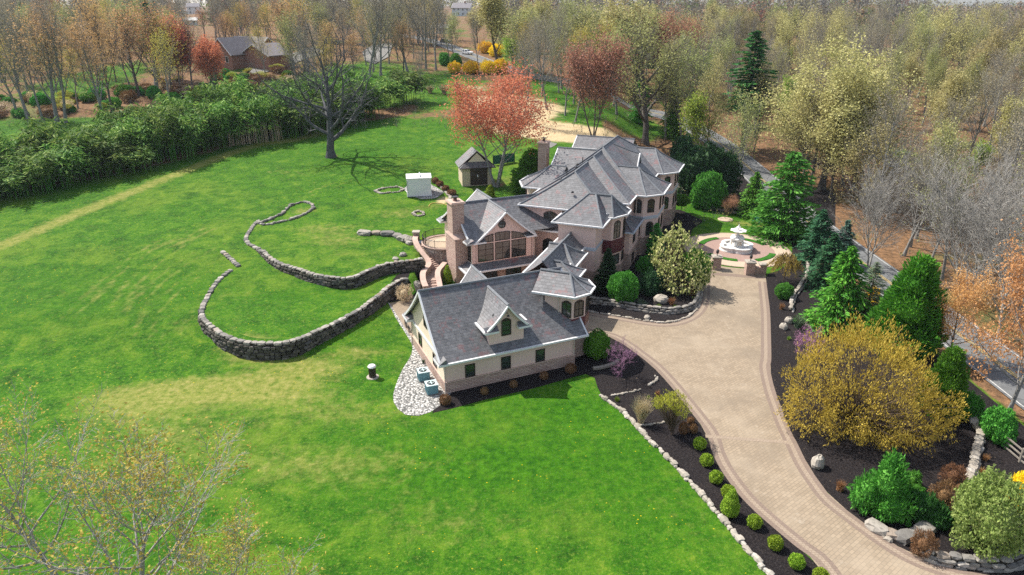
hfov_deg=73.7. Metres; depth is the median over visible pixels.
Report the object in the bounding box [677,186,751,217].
stone edging
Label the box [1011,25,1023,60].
olive tree
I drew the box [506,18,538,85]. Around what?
yellow tree
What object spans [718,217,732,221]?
tree ring
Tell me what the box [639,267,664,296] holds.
dark shrub
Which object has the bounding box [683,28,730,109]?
bare tree
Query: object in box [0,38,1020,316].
undergrowth
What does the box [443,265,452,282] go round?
evergreen
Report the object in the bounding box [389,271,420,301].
mulch bed
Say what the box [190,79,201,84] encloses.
wild shrub
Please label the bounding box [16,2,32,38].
conifer
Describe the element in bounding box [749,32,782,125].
bare tree
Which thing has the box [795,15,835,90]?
bare tree
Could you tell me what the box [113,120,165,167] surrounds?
bamboo clump
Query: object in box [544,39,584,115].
bare tree
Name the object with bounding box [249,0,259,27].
bare tree
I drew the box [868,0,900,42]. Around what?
bare tree
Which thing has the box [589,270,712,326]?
driveway border
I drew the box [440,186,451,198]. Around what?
retaining wall
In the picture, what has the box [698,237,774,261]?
plaza paving
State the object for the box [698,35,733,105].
budding tree
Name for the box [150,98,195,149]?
bamboo clump
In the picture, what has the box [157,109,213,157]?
bamboo clump
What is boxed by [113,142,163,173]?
bamboo clump
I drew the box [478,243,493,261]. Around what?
window
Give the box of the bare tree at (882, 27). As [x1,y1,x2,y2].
[864,16,891,64]
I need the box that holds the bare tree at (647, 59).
[628,22,662,75]
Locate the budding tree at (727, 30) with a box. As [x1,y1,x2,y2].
[718,17,736,51]
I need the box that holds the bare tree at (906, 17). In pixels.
[893,4,920,42]
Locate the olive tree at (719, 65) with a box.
[678,43,738,151]
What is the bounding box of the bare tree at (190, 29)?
[170,8,205,86]
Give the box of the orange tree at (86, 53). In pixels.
[41,1,129,115]
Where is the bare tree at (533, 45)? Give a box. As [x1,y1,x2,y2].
[514,21,544,100]
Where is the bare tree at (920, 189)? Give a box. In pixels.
[886,134,967,247]
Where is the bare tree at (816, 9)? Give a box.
[807,0,823,25]
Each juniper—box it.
[846,447,925,526]
[901,469,925,491]
[906,487,955,531]
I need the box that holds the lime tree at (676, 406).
[651,389,691,434]
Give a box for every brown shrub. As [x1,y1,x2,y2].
[909,526,939,559]
[929,478,962,511]
[937,461,969,487]
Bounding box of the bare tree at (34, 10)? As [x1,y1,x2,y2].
[24,0,64,73]
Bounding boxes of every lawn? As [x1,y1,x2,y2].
[204,278,393,341]
[251,243,418,276]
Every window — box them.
[418,332,421,346]
[465,363,474,377]
[467,246,470,261]
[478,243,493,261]
[482,270,497,277]
[484,234,493,241]
[495,231,509,240]
[495,240,509,259]
[498,220,505,227]
[501,318,510,335]
[501,355,510,369]
[506,267,520,274]
[511,231,524,238]
[511,238,525,256]
[535,348,544,361]
[543,238,552,250]
[544,211,556,224]
[561,301,570,317]
[574,300,583,317]
[585,296,588,313]
[613,220,620,238]
[613,253,618,262]
[622,217,625,235]
[633,199,641,212]
[645,221,652,235]
[647,199,654,212]
[664,197,668,208]
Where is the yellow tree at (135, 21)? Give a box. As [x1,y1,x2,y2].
[128,5,145,53]
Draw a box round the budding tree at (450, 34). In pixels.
[440,15,464,52]
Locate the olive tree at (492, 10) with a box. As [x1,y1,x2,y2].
[469,0,519,59]
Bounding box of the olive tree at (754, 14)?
[743,8,763,61]
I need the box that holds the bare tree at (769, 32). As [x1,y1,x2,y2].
[763,10,778,45]
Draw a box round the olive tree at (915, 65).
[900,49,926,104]
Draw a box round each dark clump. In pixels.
[678,422,688,433]
[687,416,694,423]
[689,423,697,433]
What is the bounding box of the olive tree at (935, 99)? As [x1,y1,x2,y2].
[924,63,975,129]
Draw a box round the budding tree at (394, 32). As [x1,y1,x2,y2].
[384,7,406,60]
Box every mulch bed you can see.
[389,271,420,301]
[432,333,817,574]
[589,209,701,321]
[678,174,835,225]
[766,235,1023,574]
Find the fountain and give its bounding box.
[719,225,752,254]
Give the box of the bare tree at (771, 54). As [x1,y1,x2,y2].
[729,28,789,137]
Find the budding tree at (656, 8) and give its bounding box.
[645,2,667,65]
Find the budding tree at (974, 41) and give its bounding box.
[958,19,994,67]
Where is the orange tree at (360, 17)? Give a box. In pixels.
[349,6,371,64]
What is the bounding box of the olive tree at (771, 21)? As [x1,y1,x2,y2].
[765,8,791,47]
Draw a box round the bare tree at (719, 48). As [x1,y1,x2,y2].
[702,35,726,95]
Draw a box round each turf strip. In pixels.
[699,237,718,243]
[707,253,736,260]
[745,238,766,244]
[755,253,775,260]
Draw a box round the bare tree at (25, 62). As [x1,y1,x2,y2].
[0,4,49,120]
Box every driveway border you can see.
[588,331,831,574]
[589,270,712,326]
[589,281,707,324]
[589,285,704,323]
[705,435,790,443]
[711,272,763,278]
[761,282,963,574]
[763,282,985,574]
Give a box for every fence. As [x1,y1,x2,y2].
[493,153,514,163]
[635,138,665,144]
[1003,437,1023,463]
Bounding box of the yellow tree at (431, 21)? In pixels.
[419,1,440,45]
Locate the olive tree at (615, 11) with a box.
[566,0,665,52]
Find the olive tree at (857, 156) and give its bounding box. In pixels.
[811,115,921,214]
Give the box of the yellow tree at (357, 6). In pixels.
[346,0,367,45]
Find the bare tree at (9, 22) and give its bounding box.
[0,1,22,69]
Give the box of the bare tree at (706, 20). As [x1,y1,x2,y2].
[703,7,713,46]
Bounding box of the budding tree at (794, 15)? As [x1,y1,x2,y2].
[788,2,800,50]
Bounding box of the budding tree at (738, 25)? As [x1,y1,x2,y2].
[730,11,760,46]
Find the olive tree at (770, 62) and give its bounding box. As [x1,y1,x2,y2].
[734,44,786,87]
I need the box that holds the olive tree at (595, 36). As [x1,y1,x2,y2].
[585,19,607,53]
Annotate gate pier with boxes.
[711,249,722,269]
[744,254,756,274]
[758,262,768,274]
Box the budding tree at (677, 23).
[658,10,686,32]
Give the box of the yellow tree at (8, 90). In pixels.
[0,25,38,109]
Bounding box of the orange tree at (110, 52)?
[91,27,126,81]
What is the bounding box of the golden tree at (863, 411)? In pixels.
[773,304,969,454]
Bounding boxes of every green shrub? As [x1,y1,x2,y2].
[439,52,449,65]
[449,53,461,66]
[583,328,611,360]
[635,255,653,272]
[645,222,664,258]
[679,247,713,288]
[774,282,794,299]
[959,390,985,420]
[977,404,1018,449]
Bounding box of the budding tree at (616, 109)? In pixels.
[601,20,647,114]
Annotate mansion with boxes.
[402,134,684,393]
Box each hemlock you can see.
[658,82,686,140]
[735,172,766,219]
[795,245,872,339]
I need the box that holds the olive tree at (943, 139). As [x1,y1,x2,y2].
[919,116,963,219]
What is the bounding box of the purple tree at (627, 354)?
[608,336,637,376]
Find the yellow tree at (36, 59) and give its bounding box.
[28,41,53,84]
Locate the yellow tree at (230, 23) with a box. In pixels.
[222,10,239,35]
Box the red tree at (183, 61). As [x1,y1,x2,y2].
[145,9,197,84]
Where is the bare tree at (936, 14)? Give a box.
[920,1,956,37]
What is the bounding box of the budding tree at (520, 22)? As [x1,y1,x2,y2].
[485,3,576,75]
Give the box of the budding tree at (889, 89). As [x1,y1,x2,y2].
[858,65,902,162]
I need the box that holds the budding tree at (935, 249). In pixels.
[909,156,984,257]
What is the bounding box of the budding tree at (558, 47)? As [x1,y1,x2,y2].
[545,34,569,92]
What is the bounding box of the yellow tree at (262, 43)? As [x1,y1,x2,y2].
[244,23,274,73]
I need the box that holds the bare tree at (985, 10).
[972,0,994,43]
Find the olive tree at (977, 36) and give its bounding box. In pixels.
[946,13,996,69]
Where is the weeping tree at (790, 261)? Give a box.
[766,252,804,281]
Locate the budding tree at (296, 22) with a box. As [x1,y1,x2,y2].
[282,3,311,44]
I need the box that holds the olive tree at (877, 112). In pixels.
[803,69,931,190]
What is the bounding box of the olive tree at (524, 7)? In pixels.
[516,0,538,45]
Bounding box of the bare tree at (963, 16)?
[951,8,977,57]
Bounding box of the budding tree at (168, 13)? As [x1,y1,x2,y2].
[163,9,177,22]
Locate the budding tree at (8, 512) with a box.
[0,370,120,574]
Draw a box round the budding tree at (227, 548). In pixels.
[100,488,334,574]
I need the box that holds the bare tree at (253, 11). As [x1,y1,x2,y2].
[242,0,262,35]
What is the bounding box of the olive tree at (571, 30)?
[562,15,577,46]
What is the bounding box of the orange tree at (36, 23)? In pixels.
[23,9,56,54]
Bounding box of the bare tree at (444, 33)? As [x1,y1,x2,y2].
[439,8,457,57]
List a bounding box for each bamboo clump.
[0,127,18,157]
[0,138,51,183]
[0,155,16,192]
[0,162,35,199]
[0,163,55,197]
[2,137,47,151]
[5,114,70,152]
[6,150,89,192]
[13,153,77,189]
[18,141,54,156]
[29,143,109,184]
[46,122,95,143]
[49,123,110,179]
[64,151,112,180]
[71,126,134,175]
[74,123,115,136]
[82,138,137,177]
[85,102,139,129]
[91,109,133,131]
[95,130,140,168]
[101,108,158,154]
[110,112,157,165]
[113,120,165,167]
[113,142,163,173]
[116,102,156,115]
[129,103,169,153]
[132,105,204,164]
[147,103,202,152]
[147,130,174,158]
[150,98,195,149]
[152,91,198,140]
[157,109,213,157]
[177,111,214,149]
[180,81,226,135]
[184,111,224,151]
[187,97,240,146]
[192,98,254,148]
[198,80,246,140]
[199,79,252,134]
[206,100,240,146]
[213,75,264,131]
[227,90,282,143]
[240,80,276,128]
[253,89,283,131]
[257,98,292,139]
[260,91,298,134]
[261,80,315,132]
[265,76,297,90]
[272,102,307,137]
[273,86,307,130]
[286,77,318,123]
[288,71,319,88]
[288,98,332,135]
[300,97,335,134]
[303,88,340,126]
[312,88,347,127]
[313,77,349,120]
[325,62,360,82]
[332,101,365,126]
[337,83,365,119]
[339,79,375,121]
[343,70,385,117]
[362,84,393,117]
[362,92,382,119]
[374,75,413,107]
[375,67,434,103]
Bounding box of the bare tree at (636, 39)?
[625,16,649,85]
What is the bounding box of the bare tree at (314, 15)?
[310,1,319,42]
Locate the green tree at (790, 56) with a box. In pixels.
[785,48,794,65]
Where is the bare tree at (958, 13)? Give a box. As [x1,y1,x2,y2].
[941,7,994,75]
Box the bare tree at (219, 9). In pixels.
[207,0,225,28]
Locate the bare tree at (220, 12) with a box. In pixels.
[209,0,227,36]
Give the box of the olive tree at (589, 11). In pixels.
[579,3,603,30]
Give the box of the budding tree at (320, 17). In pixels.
[305,0,337,58]
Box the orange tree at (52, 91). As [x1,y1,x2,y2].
[1,1,88,122]
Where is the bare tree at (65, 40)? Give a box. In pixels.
[52,12,78,83]
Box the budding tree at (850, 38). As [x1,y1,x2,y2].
[839,26,862,66]
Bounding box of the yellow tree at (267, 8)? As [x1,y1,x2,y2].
[259,1,275,37]
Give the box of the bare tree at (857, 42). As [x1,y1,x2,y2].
[845,27,875,66]
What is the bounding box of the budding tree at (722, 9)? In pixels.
[714,0,727,21]
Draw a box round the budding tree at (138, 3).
[123,0,154,43]
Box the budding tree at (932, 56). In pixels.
[920,42,951,113]
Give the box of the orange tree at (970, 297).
[927,257,1006,352]
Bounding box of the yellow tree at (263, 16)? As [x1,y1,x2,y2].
[255,7,274,36]
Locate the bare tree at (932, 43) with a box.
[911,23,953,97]
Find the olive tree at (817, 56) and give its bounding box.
[773,32,850,104]
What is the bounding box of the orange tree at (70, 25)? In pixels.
[64,20,87,80]
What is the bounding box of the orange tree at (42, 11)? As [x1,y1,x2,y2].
[29,0,52,36]
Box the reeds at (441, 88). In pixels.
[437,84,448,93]
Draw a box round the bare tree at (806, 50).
[786,29,829,80]
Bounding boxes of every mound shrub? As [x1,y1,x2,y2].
[431,177,438,183]
[436,180,443,186]
[442,185,449,190]
[447,189,456,194]
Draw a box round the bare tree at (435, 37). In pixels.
[418,0,451,69]
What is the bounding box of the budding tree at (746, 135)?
[712,83,771,190]
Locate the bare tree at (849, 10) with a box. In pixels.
[830,2,859,56]
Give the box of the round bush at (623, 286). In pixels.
[606,270,639,301]
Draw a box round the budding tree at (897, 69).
[880,50,930,114]
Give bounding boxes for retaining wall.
[198,269,408,360]
[244,220,424,289]
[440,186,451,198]
[589,288,702,314]
[789,260,810,312]
[919,548,1023,572]
[965,416,985,481]
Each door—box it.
[470,169,478,184]
[479,168,486,184]
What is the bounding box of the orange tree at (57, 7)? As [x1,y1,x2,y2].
[48,0,70,30]
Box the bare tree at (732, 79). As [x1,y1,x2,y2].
[720,48,745,113]
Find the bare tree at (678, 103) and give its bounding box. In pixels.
[652,26,700,133]
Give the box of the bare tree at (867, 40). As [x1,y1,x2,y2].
[841,25,881,68]
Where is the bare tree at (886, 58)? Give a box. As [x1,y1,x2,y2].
[867,43,901,76]
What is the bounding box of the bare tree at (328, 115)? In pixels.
[239,0,381,158]
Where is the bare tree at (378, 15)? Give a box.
[347,0,397,76]
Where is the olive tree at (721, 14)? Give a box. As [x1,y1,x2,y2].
[704,6,736,45]
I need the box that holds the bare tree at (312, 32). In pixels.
[298,22,326,73]
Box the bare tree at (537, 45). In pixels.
[521,12,556,109]
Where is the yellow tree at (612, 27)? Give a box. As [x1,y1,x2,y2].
[592,16,627,88]
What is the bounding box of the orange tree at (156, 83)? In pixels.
[96,0,198,87]
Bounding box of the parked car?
[461,49,472,54]
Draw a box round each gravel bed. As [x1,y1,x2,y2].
[388,302,450,415]
[404,185,442,198]
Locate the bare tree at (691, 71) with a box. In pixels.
[680,53,714,105]
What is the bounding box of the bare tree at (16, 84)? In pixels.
[0,0,36,118]
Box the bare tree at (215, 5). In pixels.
[204,0,224,37]
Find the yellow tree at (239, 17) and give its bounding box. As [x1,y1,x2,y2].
[225,0,254,35]
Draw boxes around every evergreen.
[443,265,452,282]
[485,184,494,196]
[508,147,537,195]
[593,248,617,293]
[720,487,740,517]
[915,344,970,419]
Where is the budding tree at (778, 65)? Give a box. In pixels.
[767,47,786,87]
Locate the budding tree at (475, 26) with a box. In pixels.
[463,7,485,42]
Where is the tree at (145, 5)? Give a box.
[138,0,159,78]
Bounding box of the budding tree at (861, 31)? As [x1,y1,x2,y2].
[851,21,870,56]
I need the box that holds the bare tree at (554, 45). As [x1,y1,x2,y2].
[544,26,567,76]
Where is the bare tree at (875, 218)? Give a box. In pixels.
[827,150,925,267]
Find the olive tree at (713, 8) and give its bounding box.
[695,1,720,63]
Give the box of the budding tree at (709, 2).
[706,0,724,44]
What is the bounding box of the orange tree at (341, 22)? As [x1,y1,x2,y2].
[335,8,346,32]
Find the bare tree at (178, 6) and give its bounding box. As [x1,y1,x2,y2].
[160,0,190,26]
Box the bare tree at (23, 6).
[15,0,31,29]
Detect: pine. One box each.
[715,30,782,149]
[850,262,888,330]
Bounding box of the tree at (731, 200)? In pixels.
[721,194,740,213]
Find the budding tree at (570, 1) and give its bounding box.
[554,0,578,28]
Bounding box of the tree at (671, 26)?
[647,4,714,79]
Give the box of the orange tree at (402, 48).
[384,18,421,69]
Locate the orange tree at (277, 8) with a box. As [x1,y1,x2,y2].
[245,0,317,71]
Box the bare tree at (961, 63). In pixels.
[950,12,981,70]
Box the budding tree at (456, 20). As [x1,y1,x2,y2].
[447,10,461,39]
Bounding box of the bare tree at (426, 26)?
[417,3,430,51]
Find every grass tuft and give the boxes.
[669,298,676,304]
[834,479,846,491]
[981,453,989,460]
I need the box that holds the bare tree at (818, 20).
[801,4,826,43]
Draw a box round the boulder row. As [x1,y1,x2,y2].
[865,517,936,545]
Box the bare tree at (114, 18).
[104,1,130,57]
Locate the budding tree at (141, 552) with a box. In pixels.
[0,385,261,574]
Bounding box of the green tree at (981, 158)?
[960,136,996,186]
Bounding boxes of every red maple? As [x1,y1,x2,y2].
[434,56,566,187]
[548,21,634,135]
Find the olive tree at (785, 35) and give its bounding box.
[757,5,821,77]
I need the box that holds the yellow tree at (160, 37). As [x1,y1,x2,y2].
[142,24,186,95]
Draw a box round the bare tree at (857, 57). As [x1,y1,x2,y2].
[823,41,868,86]
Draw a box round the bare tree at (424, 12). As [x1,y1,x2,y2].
[399,0,458,68]
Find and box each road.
[403,35,1023,387]
[404,34,1023,362]
[406,36,1023,401]
[411,36,1021,379]
[413,36,1023,374]
[415,36,1023,368]
[420,39,1023,409]
[428,40,1023,394]
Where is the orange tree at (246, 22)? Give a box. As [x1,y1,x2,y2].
[232,0,255,35]
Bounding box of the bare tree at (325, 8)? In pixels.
[316,0,338,35]
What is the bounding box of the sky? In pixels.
[55,0,1023,6]
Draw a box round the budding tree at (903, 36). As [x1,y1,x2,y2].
[888,19,918,53]
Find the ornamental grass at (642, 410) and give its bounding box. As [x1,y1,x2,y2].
[630,394,652,423]
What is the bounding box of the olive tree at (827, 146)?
[809,78,877,199]
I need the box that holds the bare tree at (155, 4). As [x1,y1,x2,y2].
[149,0,167,22]
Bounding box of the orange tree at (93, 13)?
[62,0,127,111]
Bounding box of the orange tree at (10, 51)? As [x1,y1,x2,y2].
[2,32,19,85]
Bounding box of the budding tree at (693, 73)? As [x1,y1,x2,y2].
[670,33,722,136]
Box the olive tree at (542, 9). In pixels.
[523,0,553,53]
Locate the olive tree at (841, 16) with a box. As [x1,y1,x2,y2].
[823,4,869,36]
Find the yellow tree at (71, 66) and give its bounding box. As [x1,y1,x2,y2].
[53,46,90,108]
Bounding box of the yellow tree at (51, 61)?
[37,38,59,92]
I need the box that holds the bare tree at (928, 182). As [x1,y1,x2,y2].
[882,140,991,229]
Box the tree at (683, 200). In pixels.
[676,194,690,213]
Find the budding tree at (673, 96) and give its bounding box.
[646,38,690,138]
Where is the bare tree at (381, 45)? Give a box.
[353,0,411,75]
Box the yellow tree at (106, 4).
[97,0,116,49]
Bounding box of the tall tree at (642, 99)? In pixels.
[581,0,705,145]
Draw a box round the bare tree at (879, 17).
[851,11,891,61]
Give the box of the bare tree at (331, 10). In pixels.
[318,0,346,31]
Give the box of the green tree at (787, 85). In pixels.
[779,75,799,108]
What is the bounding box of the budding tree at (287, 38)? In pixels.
[272,7,303,77]
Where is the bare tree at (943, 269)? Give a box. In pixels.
[929,150,992,279]
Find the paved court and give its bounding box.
[390,300,412,335]
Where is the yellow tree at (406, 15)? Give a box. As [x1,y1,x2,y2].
[404,1,415,44]
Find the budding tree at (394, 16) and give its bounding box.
[383,0,405,49]
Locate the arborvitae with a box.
[863,250,950,362]
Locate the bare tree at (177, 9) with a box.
[169,0,188,24]
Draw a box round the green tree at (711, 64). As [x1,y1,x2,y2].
[701,50,721,87]
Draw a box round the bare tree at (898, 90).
[869,67,913,149]
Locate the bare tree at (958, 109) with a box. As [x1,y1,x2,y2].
[927,88,991,153]
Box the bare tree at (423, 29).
[410,6,437,60]
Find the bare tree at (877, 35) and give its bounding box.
[867,16,890,58]
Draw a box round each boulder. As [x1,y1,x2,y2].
[399,252,406,256]
[404,236,412,242]
[413,281,421,292]
[653,294,668,303]
[779,323,787,329]
[784,317,793,323]
[811,454,824,469]
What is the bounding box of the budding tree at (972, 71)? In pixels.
[938,48,993,118]
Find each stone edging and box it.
[220,250,240,266]
[357,229,412,244]
[589,289,702,322]
[593,359,619,370]
[599,394,774,574]
[611,388,640,395]
[640,421,664,425]
[648,375,657,385]
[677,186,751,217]
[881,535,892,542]
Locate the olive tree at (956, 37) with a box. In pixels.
[910,2,991,83]
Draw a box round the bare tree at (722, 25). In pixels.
[698,13,736,85]
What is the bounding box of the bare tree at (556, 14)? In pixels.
[540,0,575,88]
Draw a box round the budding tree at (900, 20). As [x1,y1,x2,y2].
[888,10,908,42]
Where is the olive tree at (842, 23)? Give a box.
[811,5,873,69]
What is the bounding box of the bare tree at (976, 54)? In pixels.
[959,41,996,78]
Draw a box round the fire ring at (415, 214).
[411,210,424,216]
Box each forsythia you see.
[447,61,461,72]
[462,60,478,73]
[477,39,491,52]
[479,58,498,73]
[488,43,504,56]
[494,57,509,72]
[1006,470,1023,509]
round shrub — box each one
[689,170,727,209]
[949,463,1023,562]
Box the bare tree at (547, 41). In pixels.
[521,10,564,96]
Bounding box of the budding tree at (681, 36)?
[672,29,699,84]
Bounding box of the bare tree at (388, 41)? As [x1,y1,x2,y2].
[381,2,404,63]
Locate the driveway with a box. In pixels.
[588,266,955,574]
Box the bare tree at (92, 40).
[73,2,105,86]
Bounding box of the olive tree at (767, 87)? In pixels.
[738,53,781,150]
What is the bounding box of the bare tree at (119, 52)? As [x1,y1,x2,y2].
[106,9,131,84]
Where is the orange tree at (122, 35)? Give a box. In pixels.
[87,0,165,95]
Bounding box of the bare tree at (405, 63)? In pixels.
[382,0,417,71]
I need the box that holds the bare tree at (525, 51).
[504,24,539,118]
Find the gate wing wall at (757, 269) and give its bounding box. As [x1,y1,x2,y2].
[754,265,759,273]
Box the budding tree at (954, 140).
[884,111,982,238]
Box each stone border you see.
[257,201,315,224]
[374,186,403,193]
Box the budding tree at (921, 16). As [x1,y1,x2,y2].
[909,3,933,42]
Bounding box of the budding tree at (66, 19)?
[51,1,78,67]
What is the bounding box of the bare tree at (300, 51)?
[286,27,312,73]
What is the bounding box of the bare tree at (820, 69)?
[796,50,842,173]
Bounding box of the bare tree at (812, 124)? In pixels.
[788,78,828,174]
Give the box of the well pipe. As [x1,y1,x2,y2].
[366,364,378,379]
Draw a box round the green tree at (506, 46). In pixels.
[498,36,525,72]
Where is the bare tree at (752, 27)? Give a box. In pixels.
[740,13,762,50]
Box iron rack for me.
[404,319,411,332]
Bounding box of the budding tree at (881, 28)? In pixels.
[873,19,889,54]
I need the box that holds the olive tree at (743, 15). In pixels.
[726,3,757,45]
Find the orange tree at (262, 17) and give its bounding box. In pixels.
[255,5,273,28]
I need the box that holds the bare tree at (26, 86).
[0,0,31,90]
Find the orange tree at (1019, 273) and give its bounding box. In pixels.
[950,229,1023,413]
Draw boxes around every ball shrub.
[439,394,451,404]
[480,387,488,394]
[509,379,517,387]
[539,371,548,379]
[565,362,576,373]
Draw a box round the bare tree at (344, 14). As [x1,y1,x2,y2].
[329,0,352,55]
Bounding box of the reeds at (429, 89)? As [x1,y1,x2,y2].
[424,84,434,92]
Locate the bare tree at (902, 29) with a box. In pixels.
[891,19,917,62]
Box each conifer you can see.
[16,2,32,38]
[628,80,653,122]
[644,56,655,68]
[744,151,820,248]
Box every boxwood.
[693,436,707,450]
[699,453,713,466]
[709,469,723,484]
[721,484,734,496]
[746,514,763,529]
[767,534,783,551]
[787,552,806,569]
[812,567,829,574]
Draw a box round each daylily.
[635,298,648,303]
[791,312,805,327]
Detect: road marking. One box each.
[415,38,1023,406]
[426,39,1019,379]
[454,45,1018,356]
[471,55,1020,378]
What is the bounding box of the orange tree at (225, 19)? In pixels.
[210,9,239,37]
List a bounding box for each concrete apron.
[248,48,321,73]
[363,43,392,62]
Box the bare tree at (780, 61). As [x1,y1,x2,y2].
[771,41,793,114]
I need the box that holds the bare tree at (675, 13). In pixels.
[664,1,686,27]
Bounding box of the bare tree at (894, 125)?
[843,77,955,211]
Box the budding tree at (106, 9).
[100,0,116,37]
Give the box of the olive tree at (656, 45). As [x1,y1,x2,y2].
[642,11,672,82]
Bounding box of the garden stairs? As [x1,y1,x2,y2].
[412,230,446,288]
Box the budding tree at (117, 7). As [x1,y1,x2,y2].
[106,0,135,67]
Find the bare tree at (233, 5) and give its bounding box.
[221,0,242,35]
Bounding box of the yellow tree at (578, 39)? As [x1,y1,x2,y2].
[556,25,600,103]
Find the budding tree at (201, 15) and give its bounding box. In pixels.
[192,6,208,36]
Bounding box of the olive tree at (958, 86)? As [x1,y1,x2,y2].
[927,62,979,137]
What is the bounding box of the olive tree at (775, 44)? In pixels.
[768,35,789,71]
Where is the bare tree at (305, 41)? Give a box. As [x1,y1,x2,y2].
[285,9,324,77]
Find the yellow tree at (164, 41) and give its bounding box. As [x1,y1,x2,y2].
[131,4,198,90]
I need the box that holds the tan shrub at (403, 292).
[395,284,412,301]
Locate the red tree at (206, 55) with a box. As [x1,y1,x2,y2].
[189,31,225,86]
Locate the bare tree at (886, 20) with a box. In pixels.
[879,6,893,52]
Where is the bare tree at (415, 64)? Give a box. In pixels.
[408,48,428,91]
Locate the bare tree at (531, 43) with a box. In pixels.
[513,16,543,75]
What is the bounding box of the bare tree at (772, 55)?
[765,42,790,96]
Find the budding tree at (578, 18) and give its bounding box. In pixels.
[550,0,611,65]
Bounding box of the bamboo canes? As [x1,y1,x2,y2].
[228,119,281,145]
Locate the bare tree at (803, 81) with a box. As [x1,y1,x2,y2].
[781,62,826,125]
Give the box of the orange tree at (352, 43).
[342,29,361,68]
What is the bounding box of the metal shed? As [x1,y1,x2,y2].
[406,172,431,196]
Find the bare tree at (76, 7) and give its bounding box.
[66,0,83,24]
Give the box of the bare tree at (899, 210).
[862,125,971,212]
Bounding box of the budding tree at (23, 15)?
[14,1,37,57]
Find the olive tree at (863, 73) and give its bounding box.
[753,29,928,189]
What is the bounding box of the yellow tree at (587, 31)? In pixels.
[565,17,598,73]
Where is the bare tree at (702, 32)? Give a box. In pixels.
[696,17,712,76]
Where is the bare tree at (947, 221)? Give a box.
[901,137,1023,304]
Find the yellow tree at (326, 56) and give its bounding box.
[301,31,347,80]
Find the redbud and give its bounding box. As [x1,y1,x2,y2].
[793,323,826,359]
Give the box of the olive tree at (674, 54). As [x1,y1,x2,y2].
[661,39,682,78]
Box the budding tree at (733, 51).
[721,34,747,104]
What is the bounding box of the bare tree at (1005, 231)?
[935,169,1023,340]
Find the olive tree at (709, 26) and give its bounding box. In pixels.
[682,3,732,65]
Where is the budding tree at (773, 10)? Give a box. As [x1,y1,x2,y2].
[758,6,789,37]
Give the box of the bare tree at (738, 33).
[717,10,748,91]
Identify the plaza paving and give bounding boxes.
[685,233,789,266]
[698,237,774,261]
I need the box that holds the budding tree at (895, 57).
[886,42,906,82]
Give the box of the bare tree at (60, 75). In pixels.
[18,0,82,122]
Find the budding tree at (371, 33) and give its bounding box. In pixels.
[346,2,386,71]
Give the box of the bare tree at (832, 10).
[822,0,845,31]
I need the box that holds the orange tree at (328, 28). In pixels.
[315,16,342,63]
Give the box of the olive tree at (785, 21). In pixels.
[766,11,794,35]
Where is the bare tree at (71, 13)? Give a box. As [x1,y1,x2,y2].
[59,0,95,74]
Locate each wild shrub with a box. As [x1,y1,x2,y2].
[0,96,17,104]
[0,100,9,111]
[0,111,8,118]
[7,102,22,110]
[11,107,23,116]
[14,109,29,117]
[22,94,31,101]
[26,90,37,103]
[29,92,51,106]
[36,104,60,116]
[55,96,75,103]
[57,89,73,97]
[57,102,71,112]
[61,99,74,107]
[66,104,76,112]
[67,91,78,99]
[78,92,96,101]
[87,86,107,99]
[105,96,121,107]
[115,84,126,94]
[119,89,134,102]
[124,84,134,90]
[127,88,136,100]
[132,86,145,94]
[139,82,150,92]
[145,85,162,98]
[158,77,168,88]
[169,84,183,95]
[169,92,181,100]
[171,76,184,82]
[177,85,193,94]
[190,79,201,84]
[208,73,224,80]
[220,68,229,75]
[223,72,239,79]
[239,73,250,78]
[248,73,264,83]
[252,71,268,77]
[262,73,276,79]
[270,65,284,72]
[282,70,293,77]
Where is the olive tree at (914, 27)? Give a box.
[888,1,975,81]
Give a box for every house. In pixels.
[183,3,200,13]
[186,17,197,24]
[215,36,293,69]
[451,1,473,15]
[455,147,495,186]
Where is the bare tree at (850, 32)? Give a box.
[834,18,868,75]
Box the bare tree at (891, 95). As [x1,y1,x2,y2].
[860,74,911,175]
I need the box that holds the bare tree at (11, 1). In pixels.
[2,0,24,47]
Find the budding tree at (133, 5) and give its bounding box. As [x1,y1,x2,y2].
[125,0,143,16]
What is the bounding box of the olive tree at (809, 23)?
[797,11,824,36]
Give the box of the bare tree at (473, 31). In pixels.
[468,4,486,71]
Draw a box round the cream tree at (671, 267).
[647,222,716,298]
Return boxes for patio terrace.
[421,228,446,264]
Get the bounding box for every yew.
[669,132,698,168]
[677,140,744,197]
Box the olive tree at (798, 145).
[767,66,895,192]
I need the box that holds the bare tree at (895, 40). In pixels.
[869,20,913,69]
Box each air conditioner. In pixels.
[416,367,430,382]
[424,379,439,395]
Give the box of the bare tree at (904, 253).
[899,128,969,256]
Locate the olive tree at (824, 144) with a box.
[803,81,888,173]
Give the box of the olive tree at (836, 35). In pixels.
[787,10,848,78]
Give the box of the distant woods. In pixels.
[0,0,1023,59]
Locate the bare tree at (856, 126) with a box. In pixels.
[813,74,882,184]
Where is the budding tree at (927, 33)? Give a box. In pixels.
[901,13,948,91]
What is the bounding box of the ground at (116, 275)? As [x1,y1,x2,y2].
[0,5,1023,574]
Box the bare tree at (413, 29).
[402,9,424,56]
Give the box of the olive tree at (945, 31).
[930,11,964,73]
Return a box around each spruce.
[791,209,835,267]
[797,233,845,294]
[836,220,860,263]
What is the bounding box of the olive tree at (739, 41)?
[729,33,748,71]
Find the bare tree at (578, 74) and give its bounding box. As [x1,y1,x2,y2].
[568,37,595,121]
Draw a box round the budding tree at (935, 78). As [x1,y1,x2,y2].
[909,54,950,124]
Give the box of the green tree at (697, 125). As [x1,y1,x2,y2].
[677,90,717,144]
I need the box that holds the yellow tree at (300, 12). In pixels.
[280,0,314,58]

